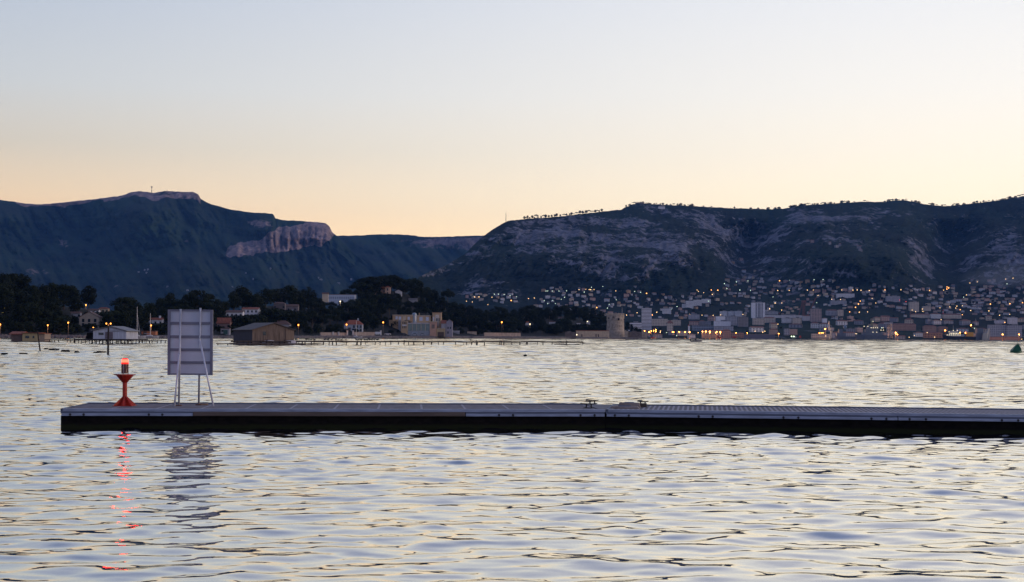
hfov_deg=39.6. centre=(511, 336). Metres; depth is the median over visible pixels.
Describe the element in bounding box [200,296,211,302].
pine tree
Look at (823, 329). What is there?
town block
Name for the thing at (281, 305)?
house
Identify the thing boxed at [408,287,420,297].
pine tree
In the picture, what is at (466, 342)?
jetty
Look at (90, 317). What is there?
house
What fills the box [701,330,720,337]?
quay building
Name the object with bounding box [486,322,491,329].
pine tree
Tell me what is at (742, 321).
apartment block
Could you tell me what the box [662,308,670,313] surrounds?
apartment block
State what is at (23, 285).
pine tree
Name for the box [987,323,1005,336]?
town building
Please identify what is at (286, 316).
bush
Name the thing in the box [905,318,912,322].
town block
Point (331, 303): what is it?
umbrella pine
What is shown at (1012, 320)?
town building
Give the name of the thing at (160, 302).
pine tree
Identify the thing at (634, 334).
stone wall
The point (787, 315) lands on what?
town building
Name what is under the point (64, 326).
bush
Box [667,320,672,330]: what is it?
tower
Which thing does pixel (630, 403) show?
coupling plate
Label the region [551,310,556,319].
pine tree
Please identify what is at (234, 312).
house
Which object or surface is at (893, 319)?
town block
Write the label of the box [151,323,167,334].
bush
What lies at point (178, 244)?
mountain
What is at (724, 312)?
apartment block
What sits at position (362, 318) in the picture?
pine tree
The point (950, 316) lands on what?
town building
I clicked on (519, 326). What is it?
pine tree
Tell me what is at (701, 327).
quay building
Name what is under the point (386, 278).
umbrella pine
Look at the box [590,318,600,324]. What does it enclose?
pine tree
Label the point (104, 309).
house
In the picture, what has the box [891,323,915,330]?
building
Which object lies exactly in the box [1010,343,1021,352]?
conical buoy
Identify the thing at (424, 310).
umbrella pine
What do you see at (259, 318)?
bush
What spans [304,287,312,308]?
cypress tree
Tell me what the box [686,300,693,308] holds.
apartment block
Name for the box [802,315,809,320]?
town building
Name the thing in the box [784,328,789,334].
quay building
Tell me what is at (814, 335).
quay building
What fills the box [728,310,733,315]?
apartment block
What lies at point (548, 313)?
umbrella pine
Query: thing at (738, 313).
apartment block
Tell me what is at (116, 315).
bush
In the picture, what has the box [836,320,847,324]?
town block
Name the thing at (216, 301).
pine tree
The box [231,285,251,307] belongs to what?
pine tree
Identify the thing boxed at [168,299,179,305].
umbrella pine
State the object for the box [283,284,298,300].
pine tree
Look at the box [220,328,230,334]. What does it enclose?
house
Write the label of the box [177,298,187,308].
pine tree
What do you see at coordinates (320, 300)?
pine tree
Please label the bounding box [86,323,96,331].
bush
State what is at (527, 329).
bush
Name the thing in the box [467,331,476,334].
house
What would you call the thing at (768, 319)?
town building
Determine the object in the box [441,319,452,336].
annexe house
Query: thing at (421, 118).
sky
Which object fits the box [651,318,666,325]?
apartment block
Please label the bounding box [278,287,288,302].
pine tree
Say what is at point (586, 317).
pine tree
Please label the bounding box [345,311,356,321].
pine tree
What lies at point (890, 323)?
lattice mast
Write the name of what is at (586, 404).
mooring cleat
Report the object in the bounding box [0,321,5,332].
bush
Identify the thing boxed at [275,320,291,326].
house
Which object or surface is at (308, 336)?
shore rocks
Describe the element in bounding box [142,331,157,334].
house
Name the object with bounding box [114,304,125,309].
pine tree
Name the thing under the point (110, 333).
door
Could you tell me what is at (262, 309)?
pine tree
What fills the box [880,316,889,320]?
town block
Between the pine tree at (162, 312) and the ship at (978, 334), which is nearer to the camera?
the pine tree at (162, 312)
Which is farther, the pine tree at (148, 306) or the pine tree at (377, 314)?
the pine tree at (377, 314)
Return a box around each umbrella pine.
[0,273,31,291]
[54,284,77,309]
[109,297,133,305]
[164,306,188,314]
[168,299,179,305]
[182,290,214,299]
[187,299,205,307]
[313,307,332,324]
[314,319,328,329]
[323,314,340,323]
[326,302,336,305]
[339,289,353,293]
[341,302,357,309]
[349,281,372,290]
[353,277,381,286]
[367,276,389,294]
[379,276,392,286]
[381,275,403,291]
[383,304,397,317]
[400,279,414,286]
[405,302,419,307]
[406,278,423,288]
[419,308,431,314]
[441,289,454,298]
[447,303,459,307]
[489,306,505,311]
[492,321,501,328]
[496,319,510,329]
[524,305,537,309]
[542,311,556,320]
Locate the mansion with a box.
[389,312,444,335]
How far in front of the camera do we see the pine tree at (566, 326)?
1279.92 m
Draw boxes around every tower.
[607,313,624,336]
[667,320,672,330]
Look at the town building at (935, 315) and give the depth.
3215.05 m
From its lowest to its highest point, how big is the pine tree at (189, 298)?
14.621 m
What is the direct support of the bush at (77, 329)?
on the headland terrain
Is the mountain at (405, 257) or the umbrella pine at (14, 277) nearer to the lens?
the umbrella pine at (14, 277)
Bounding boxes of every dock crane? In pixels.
[798,298,815,315]
[828,321,833,337]
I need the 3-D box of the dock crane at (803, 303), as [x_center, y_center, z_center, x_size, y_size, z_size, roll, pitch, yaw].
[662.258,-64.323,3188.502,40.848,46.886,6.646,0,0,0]
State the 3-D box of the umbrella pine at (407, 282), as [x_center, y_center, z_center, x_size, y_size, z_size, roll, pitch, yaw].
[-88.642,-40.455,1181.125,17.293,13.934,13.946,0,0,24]
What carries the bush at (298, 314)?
on the headland terrain
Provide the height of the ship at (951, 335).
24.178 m
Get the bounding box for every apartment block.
[628,321,641,330]
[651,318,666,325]
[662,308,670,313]
[667,319,680,324]
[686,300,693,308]
[688,313,699,319]
[693,299,701,305]
[701,298,710,303]
[714,320,730,325]
[715,315,724,320]
[720,310,727,315]
[725,315,737,324]
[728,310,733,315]
[734,310,741,316]
[737,316,748,326]
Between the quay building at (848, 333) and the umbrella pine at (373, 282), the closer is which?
the umbrella pine at (373, 282)
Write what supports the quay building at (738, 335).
on the mountain at (668, 249)
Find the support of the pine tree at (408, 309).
on the headland terrain
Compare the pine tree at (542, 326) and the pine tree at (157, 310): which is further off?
the pine tree at (542, 326)
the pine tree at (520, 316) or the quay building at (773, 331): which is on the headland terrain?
the pine tree at (520, 316)
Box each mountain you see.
[0,191,367,317]
[337,234,482,300]
[402,196,1023,339]
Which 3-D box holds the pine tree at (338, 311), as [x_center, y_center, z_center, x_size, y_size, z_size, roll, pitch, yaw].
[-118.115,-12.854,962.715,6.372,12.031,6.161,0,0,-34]
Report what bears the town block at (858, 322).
on the mountain at (668, 249)
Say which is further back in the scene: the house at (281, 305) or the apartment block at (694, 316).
the apartment block at (694, 316)
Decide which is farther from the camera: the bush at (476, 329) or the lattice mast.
the lattice mast
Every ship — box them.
[942,330,975,339]
[973,318,990,339]
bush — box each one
[0,315,13,328]
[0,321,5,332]
[7,321,26,331]
[24,321,36,332]
[34,317,54,332]
[44,315,74,333]
[69,323,84,333]
[71,316,78,322]
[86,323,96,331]
[96,311,113,325]
[98,310,133,327]
[143,323,155,330]
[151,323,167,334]
[228,314,254,327]
[254,314,266,322]
[258,308,284,322]
[278,310,296,326]
[288,310,305,323]
[302,326,312,333]
[312,324,323,332]
[323,325,333,331]
[332,324,342,331]
[376,293,388,304]
[380,316,387,323]
[383,293,396,302]
[472,327,482,334]
[479,326,487,332]
[495,328,503,332]
[500,325,509,332]
[508,327,516,332]
[522,326,530,332]
[545,324,563,334]
[580,324,592,329]
[631,327,640,331]
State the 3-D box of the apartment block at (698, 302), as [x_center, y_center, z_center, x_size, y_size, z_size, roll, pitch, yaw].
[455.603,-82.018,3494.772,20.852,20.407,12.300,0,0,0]
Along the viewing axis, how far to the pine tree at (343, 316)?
970.09 m
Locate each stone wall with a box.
[565,331,575,338]
[628,331,641,336]
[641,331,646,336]
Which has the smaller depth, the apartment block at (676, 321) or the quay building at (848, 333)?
the quay building at (848, 333)
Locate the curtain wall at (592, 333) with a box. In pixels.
[575,330,609,337]
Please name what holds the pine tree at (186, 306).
on the headland terrain
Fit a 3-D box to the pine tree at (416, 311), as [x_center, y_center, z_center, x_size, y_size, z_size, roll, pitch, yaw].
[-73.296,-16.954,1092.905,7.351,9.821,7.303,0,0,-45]
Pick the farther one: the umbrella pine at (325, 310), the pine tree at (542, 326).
the pine tree at (542, 326)
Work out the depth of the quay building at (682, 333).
2602.85 m
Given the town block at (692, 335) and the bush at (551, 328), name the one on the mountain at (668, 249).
the town block at (692, 335)
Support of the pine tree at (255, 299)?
on the headland terrain
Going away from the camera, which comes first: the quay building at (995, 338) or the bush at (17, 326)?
the bush at (17, 326)
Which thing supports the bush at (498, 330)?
on the headland terrain
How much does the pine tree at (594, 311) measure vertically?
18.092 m
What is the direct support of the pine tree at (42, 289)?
on the headland terrain
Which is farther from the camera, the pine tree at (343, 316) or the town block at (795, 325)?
the town block at (795, 325)
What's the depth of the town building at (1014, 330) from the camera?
2520.21 m
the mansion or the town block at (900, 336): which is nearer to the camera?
the mansion
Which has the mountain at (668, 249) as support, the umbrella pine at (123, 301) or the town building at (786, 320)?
the town building at (786, 320)
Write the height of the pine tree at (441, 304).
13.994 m
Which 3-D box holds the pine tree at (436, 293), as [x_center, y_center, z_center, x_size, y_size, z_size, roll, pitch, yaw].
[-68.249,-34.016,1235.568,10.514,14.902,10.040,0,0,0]
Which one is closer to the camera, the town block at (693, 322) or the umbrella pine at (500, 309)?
the umbrella pine at (500, 309)
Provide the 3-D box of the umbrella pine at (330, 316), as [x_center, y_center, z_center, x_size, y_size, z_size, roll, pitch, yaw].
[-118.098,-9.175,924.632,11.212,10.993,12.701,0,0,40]
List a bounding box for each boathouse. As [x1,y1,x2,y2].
[74,326,147,343]
[231,322,303,344]
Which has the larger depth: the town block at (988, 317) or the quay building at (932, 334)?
the town block at (988, 317)
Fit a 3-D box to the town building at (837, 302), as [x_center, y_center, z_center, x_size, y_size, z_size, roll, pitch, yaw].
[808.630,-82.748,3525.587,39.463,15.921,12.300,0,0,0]
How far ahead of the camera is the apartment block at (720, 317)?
3085.69 m
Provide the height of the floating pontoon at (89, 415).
0.759 m
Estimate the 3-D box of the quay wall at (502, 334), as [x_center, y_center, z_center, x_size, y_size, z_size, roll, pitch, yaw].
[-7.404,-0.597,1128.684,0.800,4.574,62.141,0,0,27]
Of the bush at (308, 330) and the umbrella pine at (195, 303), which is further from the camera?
the bush at (308, 330)
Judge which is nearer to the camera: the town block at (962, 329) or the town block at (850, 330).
the town block at (850, 330)
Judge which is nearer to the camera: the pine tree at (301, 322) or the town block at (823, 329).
the pine tree at (301, 322)
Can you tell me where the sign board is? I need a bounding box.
[167,308,213,406]
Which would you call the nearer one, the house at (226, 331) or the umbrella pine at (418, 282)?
the house at (226, 331)
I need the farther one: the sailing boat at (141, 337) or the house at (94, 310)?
the house at (94, 310)
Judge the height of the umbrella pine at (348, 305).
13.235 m
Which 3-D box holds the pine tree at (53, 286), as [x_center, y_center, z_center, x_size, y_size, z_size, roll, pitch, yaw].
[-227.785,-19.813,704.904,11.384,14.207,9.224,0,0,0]
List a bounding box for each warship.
[835,325,855,338]
[855,320,886,338]
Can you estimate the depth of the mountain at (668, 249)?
4222.86 m
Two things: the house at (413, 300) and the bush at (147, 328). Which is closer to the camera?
the bush at (147, 328)
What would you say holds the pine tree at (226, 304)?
on the headland terrain
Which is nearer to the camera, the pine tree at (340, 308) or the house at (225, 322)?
the house at (225, 322)
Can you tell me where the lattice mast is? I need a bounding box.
[884,322,892,337]
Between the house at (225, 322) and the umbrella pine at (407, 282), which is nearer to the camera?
the house at (225, 322)
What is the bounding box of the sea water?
[0,338,1023,581]
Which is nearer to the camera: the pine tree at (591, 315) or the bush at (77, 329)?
the bush at (77, 329)
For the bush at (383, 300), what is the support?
on the headland terrain
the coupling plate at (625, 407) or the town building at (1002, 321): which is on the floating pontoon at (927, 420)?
the coupling plate at (625, 407)
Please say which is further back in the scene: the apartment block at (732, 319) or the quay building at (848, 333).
the apartment block at (732, 319)
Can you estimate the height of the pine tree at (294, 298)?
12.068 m
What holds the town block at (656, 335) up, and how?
on the mountain at (668, 249)
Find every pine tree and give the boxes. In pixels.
[0,272,10,281]
[0,298,14,314]
[15,273,30,290]
[23,285,43,298]
[38,284,51,307]
[45,282,63,299]
[66,285,80,299]
[66,296,85,311]
[80,285,96,308]
[102,312,115,326]
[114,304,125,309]
[115,311,131,326]
[128,296,140,305]
[128,310,145,329]
[130,308,151,329]
[143,302,157,317]
[151,306,159,316]
[154,297,170,310]
[158,307,166,319]
[165,292,175,306]
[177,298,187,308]
[180,304,193,309]
[182,292,200,301]
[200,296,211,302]
[203,302,215,309]
[210,304,223,324]
[212,299,220,303]
[218,302,225,316]
[221,301,230,309]
[226,292,241,309]
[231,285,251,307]
[239,292,252,306]
[249,295,266,307]
[259,288,274,304]
[260,305,266,314]
[271,288,281,302]
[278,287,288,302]
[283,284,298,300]
[287,295,297,303]
[295,319,305,332]
[297,290,303,302]
[298,302,305,310]
[313,298,325,309]
[328,305,336,320]
[333,309,342,321]
[337,305,343,319]
[340,312,347,323]
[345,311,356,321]
[351,300,362,311]
[356,314,366,322]
[362,320,368,329]
[369,316,380,331]
[374,307,382,321]
[386,296,392,311]
[392,277,401,288]
[406,307,411,314]
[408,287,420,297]
[413,308,420,314]
[424,287,433,298]
[431,290,438,300]
[431,307,440,317]
[437,300,444,310]
[447,312,453,318]
[451,302,459,310]
[451,317,461,329]
[458,303,465,313]
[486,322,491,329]
[515,313,525,323]
[515,321,524,332]
[525,315,530,322]
[530,314,538,323]
[532,324,537,330]
[534,317,544,323]
[537,321,546,333]
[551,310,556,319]
[556,310,562,316]
[564,324,569,331]
[571,305,577,313]
[582,306,590,314]
[582,311,589,320]
[588,313,595,322]
[590,308,598,315]
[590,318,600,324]
[596,311,606,320]
[624,322,630,329]
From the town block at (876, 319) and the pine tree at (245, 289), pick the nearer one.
the pine tree at (245, 289)
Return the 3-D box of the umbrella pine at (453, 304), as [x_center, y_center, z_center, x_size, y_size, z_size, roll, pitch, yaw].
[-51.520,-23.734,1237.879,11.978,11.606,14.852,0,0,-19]
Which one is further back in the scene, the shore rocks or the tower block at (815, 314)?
the tower block at (815, 314)
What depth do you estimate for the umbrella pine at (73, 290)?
708.66 m
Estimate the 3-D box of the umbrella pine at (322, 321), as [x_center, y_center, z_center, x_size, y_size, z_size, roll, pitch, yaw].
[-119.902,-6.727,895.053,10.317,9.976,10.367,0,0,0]
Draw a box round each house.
[70,312,81,317]
[79,311,102,327]
[88,309,100,311]
[98,307,109,312]
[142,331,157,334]
[149,316,164,323]
[216,318,231,327]
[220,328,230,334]
[226,310,244,316]
[242,307,260,314]
[273,302,285,309]
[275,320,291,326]
[286,304,299,310]
[322,292,328,301]
[327,294,355,304]
[344,318,363,331]
[385,286,390,293]
[408,298,417,302]
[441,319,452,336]
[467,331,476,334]
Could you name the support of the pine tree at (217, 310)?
on the headland terrain
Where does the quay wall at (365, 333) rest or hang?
on the headland terrain
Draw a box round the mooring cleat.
[580,403,596,407]
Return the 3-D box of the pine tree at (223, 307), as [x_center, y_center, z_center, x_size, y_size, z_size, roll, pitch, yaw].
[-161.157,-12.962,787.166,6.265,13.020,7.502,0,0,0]
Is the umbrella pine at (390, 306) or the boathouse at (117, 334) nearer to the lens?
the boathouse at (117, 334)
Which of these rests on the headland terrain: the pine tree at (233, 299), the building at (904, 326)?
the pine tree at (233, 299)
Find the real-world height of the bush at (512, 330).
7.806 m
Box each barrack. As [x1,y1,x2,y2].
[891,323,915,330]
[922,325,936,331]
[937,326,947,330]
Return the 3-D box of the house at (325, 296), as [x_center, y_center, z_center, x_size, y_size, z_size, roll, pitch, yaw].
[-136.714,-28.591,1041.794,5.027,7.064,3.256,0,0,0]
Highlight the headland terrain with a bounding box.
[0,291,650,338]
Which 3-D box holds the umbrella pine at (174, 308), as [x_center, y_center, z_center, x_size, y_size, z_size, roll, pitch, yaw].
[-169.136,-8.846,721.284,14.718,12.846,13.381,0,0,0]
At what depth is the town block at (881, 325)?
2923.64 m
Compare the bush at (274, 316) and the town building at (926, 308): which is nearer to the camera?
the bush at (274, 316)
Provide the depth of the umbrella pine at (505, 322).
1191.67 m
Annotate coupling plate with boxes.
[610,405,639,408]
[618,402,640,407]
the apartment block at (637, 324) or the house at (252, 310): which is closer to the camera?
the house at (252, 310)
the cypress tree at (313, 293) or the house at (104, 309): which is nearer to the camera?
the house at (104, 309)
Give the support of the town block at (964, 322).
on the mountain at (668, 249)
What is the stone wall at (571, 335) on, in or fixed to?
on the headland terrain
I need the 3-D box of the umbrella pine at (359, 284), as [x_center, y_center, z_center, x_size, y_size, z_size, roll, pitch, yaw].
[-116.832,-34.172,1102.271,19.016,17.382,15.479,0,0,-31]
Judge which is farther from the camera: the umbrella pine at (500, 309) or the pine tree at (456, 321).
the umbrella pine at (500, 309)
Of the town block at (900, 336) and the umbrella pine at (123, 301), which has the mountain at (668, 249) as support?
the town block at (900, 336)
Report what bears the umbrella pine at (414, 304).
on the headland terrain
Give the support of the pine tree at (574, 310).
on the headland terrain
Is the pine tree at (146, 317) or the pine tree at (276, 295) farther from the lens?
the pine tree at (276, 295)
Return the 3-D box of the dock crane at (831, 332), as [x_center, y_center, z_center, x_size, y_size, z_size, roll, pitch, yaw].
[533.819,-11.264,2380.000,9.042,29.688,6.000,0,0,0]
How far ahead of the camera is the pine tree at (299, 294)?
979.85 m
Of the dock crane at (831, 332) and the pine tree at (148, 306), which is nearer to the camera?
the pine tree at (148, 306)
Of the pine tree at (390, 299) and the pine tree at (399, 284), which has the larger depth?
the pine tree at (399, 284)
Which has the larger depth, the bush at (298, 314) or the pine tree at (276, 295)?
the pine tree at (276, 295)
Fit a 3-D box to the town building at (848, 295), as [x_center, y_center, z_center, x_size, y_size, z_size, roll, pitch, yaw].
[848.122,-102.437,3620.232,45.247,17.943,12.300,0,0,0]
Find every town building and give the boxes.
[752,317,763,324]
[763,317,774,322]
[765,310,777,314]
[765,314,801,317]
[781,317,791,322]
[792,317,801,323]
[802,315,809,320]
[826,309,836,315]
[830,300,846,304]
[836,293,854,297]
[837,309,842,315]
[885,295,899,301]
[911,314,929,317]
[922,305,930,310]
[930,313,940,318]
[941,314,961,318]
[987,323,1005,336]
[994,319,1004,323]
[1006,324,1021,337]
[1007,316,1017,323]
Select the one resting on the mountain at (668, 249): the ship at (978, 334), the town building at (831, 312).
the town building at (831, 312)
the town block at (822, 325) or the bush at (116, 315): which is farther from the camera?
the town block at (822, 325)
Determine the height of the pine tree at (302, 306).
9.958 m
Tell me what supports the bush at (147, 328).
on the headland terrain
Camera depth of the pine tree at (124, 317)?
647.46 m
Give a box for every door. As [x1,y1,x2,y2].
[105,332,112,338]
[286,331,293,340]
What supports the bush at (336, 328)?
on the headland terrain
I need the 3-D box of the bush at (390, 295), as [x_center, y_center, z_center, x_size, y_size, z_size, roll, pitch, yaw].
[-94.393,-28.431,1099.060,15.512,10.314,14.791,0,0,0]
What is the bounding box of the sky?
[0,0,1023,236]
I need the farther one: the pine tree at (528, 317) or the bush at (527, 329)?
the pine tree at (528, 317)
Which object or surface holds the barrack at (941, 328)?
on the mountain at (668, 249)
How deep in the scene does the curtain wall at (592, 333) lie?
1284.88 m
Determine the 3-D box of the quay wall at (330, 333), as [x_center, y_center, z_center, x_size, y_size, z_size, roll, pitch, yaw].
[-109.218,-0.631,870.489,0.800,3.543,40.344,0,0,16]
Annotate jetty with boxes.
[45,338,74,342]
[216,342,317,345]
[231,339,582,344]
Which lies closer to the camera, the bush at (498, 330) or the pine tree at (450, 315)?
the pine tree at (450, 315)
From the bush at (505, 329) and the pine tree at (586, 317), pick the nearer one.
the bush at (505, 329)
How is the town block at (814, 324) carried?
on the mountain at (668, 249)
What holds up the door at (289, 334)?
in the boathouse at (274, 331)
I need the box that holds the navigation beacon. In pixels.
[113,358,136,405]
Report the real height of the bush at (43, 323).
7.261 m
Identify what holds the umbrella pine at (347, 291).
on the headland terrain
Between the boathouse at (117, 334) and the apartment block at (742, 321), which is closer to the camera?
the boathouse at (117, 334)
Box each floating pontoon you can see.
[60,402,604,428]
[606,404,1023,433]
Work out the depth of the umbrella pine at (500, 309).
1350.68 m
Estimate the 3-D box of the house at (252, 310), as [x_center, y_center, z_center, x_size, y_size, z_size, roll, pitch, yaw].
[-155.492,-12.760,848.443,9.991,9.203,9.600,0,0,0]
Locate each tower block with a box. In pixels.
[641,307,651,330]
[751,301,764,317]
[810,308,821,321]
[909,301,918,311]
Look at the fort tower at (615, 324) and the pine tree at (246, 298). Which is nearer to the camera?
the pine tree at (246, 298)
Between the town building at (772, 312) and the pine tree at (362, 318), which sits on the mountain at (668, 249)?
the town building at (772, 312)
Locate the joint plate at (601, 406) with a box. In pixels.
[588,404,616,427]
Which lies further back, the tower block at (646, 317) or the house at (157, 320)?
the tower block at (646, 317)
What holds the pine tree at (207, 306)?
on the headland terrain
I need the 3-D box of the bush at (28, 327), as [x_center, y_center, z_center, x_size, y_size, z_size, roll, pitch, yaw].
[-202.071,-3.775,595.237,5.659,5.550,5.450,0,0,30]
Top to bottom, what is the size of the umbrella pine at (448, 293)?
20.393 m
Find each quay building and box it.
[677,331,687,335]
[692,325,713,330]
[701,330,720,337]
[713,326,733,330]
[721,329,730,337]
[731,333,743,337]
[744,334,774,338]
[769,328,777,333]
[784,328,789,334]
[789,329,796,334]
[811,333,829,337]
[833,332,854,337]
[923,332,942,337]
[989,337,1003,339]
[1003,336,1020,339]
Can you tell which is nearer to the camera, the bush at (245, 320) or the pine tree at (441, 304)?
the bush at (245, 320)
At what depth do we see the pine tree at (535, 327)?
1236.73 m
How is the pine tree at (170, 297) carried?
on the headland terrain
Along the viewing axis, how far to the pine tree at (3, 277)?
680.94 m
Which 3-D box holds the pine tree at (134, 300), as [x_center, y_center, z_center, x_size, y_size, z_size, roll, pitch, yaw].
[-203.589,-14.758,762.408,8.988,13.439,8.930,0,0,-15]
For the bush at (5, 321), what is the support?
on the headland terrain
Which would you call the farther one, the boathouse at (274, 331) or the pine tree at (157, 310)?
the pine tree at (157, 310)
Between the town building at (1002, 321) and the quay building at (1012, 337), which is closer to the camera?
the quay building at (1012, 337)
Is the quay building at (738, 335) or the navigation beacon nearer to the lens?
the navigation beacon
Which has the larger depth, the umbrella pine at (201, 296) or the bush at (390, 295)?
the bush at (390, 295)
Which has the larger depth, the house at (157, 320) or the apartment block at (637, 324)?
the apartment block at (637, 324)
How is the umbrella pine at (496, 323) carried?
on the headland terrain
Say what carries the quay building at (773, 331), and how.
on the mountain at (668, 249)
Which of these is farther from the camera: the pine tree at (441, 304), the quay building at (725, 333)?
the quay building at (725, 333)
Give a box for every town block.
[651,334,662,337]
[687,333,695,337]
[689,321,698,324]
[707,315,714,320]
[748,326,763,331]
[769,322,777,328]
[789,323,801,327]
[811,322,818,327]
[819,323,829,327]
[819,327,829,331]
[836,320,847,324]
[846,328,854,331]
[847,315,853,320]
[854,320,862,324]
[855,327,862,331]
[873,317,879,321]
[878,322,885,327]
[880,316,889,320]
[889,317,897,321]
[894,335,904,338]
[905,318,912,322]
[913,332,922,336]
[925,319,931,323]
[931,319,941,323]
[942,320,953,323]
[956,328,968,331]
[959,319,970,324]
[985,315,991,320]
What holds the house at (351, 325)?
on the headland terrain
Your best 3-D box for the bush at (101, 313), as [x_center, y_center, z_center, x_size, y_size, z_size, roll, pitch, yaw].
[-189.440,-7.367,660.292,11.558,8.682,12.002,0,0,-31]
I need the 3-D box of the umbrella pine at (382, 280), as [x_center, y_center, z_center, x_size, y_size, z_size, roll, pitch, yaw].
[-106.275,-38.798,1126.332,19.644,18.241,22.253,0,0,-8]
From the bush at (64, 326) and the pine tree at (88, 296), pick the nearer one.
the bush at (64, 326)
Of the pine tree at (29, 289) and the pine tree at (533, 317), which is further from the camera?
the pine tree at (533, 317)
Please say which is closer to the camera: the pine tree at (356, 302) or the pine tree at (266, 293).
the pine tree at (266, 293)
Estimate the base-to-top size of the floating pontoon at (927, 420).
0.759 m
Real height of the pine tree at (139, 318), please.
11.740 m
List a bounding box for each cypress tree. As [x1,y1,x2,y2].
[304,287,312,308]
[311,290,316,298]
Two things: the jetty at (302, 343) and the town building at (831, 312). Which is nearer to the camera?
the jetty at (302, 343)
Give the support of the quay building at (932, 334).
on the mountain at (668, 249)
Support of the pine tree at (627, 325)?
on the headland terrain
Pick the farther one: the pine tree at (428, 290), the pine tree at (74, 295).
the pine tree at (428, 290)
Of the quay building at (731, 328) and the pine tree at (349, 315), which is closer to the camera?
the pine tree at (349, 315)
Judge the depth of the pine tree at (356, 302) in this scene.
1016.07 m
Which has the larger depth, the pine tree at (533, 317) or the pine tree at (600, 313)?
the pine tree at (600, 313)
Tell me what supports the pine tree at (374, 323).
on the headland terrain
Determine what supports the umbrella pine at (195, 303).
on the headland terrain
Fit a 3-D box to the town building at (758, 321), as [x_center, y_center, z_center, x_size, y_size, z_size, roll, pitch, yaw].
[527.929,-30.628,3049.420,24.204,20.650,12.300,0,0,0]
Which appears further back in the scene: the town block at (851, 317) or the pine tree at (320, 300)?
the town block at (851, 317)
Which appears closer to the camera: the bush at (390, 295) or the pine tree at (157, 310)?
the pine tree at (157, 310)
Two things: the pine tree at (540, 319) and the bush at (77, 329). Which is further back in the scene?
the pine tree at (540, 319)
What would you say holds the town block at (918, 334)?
on the mountain at (668, 249)
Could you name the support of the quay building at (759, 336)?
on the mountain at (668, 249)
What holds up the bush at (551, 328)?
on the headland terrain
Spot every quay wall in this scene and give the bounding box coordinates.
[320,332,345,335]
[353,332,375,335]
[484,333,520,335]
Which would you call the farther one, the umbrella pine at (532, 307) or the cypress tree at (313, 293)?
the umbrella pine at (532, 307)
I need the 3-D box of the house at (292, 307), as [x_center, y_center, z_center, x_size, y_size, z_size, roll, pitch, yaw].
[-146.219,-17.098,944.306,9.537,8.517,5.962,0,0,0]
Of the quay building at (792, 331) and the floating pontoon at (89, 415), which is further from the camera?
the quay building at (792, 331)
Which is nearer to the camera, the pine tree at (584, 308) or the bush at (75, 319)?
the bush at (75, 319)
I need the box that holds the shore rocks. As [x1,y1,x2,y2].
[0,334,647,338]
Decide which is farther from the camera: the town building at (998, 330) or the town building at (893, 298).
the town building at (893, 298)
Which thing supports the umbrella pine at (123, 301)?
on the headland terrain
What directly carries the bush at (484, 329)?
on the headland terrain
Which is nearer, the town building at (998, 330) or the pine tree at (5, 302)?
the pine tree at (5, 302)
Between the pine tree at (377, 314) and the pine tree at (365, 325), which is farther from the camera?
the pine tree at (377, 314)
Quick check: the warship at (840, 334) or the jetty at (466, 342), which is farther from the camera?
the warship at (840, 334)
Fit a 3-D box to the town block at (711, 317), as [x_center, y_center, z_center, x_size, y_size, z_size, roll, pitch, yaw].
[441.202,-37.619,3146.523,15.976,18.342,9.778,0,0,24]
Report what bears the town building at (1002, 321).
on the mountain at (668, 249)
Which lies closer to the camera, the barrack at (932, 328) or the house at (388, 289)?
the house at (388, 289)
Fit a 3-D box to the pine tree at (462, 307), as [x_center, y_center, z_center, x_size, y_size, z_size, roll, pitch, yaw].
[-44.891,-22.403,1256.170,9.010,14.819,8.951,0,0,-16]
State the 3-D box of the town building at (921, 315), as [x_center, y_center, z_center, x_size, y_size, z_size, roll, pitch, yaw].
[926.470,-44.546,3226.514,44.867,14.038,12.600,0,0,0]
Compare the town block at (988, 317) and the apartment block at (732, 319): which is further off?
the town block at (988, 317)
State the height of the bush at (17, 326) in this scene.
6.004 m
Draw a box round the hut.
[8,331,53,341]
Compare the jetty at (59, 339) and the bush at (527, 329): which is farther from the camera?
the bush at (527, 329)
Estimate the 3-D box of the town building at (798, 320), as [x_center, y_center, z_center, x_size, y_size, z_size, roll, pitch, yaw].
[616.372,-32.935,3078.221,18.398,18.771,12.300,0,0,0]
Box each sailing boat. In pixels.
[137,314,145,338]
[144,313,158,338]
[351,320,361,337]
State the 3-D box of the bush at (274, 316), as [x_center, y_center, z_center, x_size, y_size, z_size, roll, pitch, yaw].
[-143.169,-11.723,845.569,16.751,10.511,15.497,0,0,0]
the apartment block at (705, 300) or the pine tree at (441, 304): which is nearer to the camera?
the pine tree at (441, 304)
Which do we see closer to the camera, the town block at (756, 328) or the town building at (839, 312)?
the town block at (756, 328)
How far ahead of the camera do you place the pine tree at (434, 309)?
1129.82 m
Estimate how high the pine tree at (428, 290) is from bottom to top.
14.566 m
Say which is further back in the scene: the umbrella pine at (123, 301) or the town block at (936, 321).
the town block at (936, 321)
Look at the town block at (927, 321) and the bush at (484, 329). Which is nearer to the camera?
the bush at (484, 329)
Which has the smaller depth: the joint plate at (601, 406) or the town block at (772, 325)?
the joint plate at (601, 406)
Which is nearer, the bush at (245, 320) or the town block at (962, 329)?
the bush at (245, 320)
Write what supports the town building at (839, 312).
on the mountain at (668, 249)

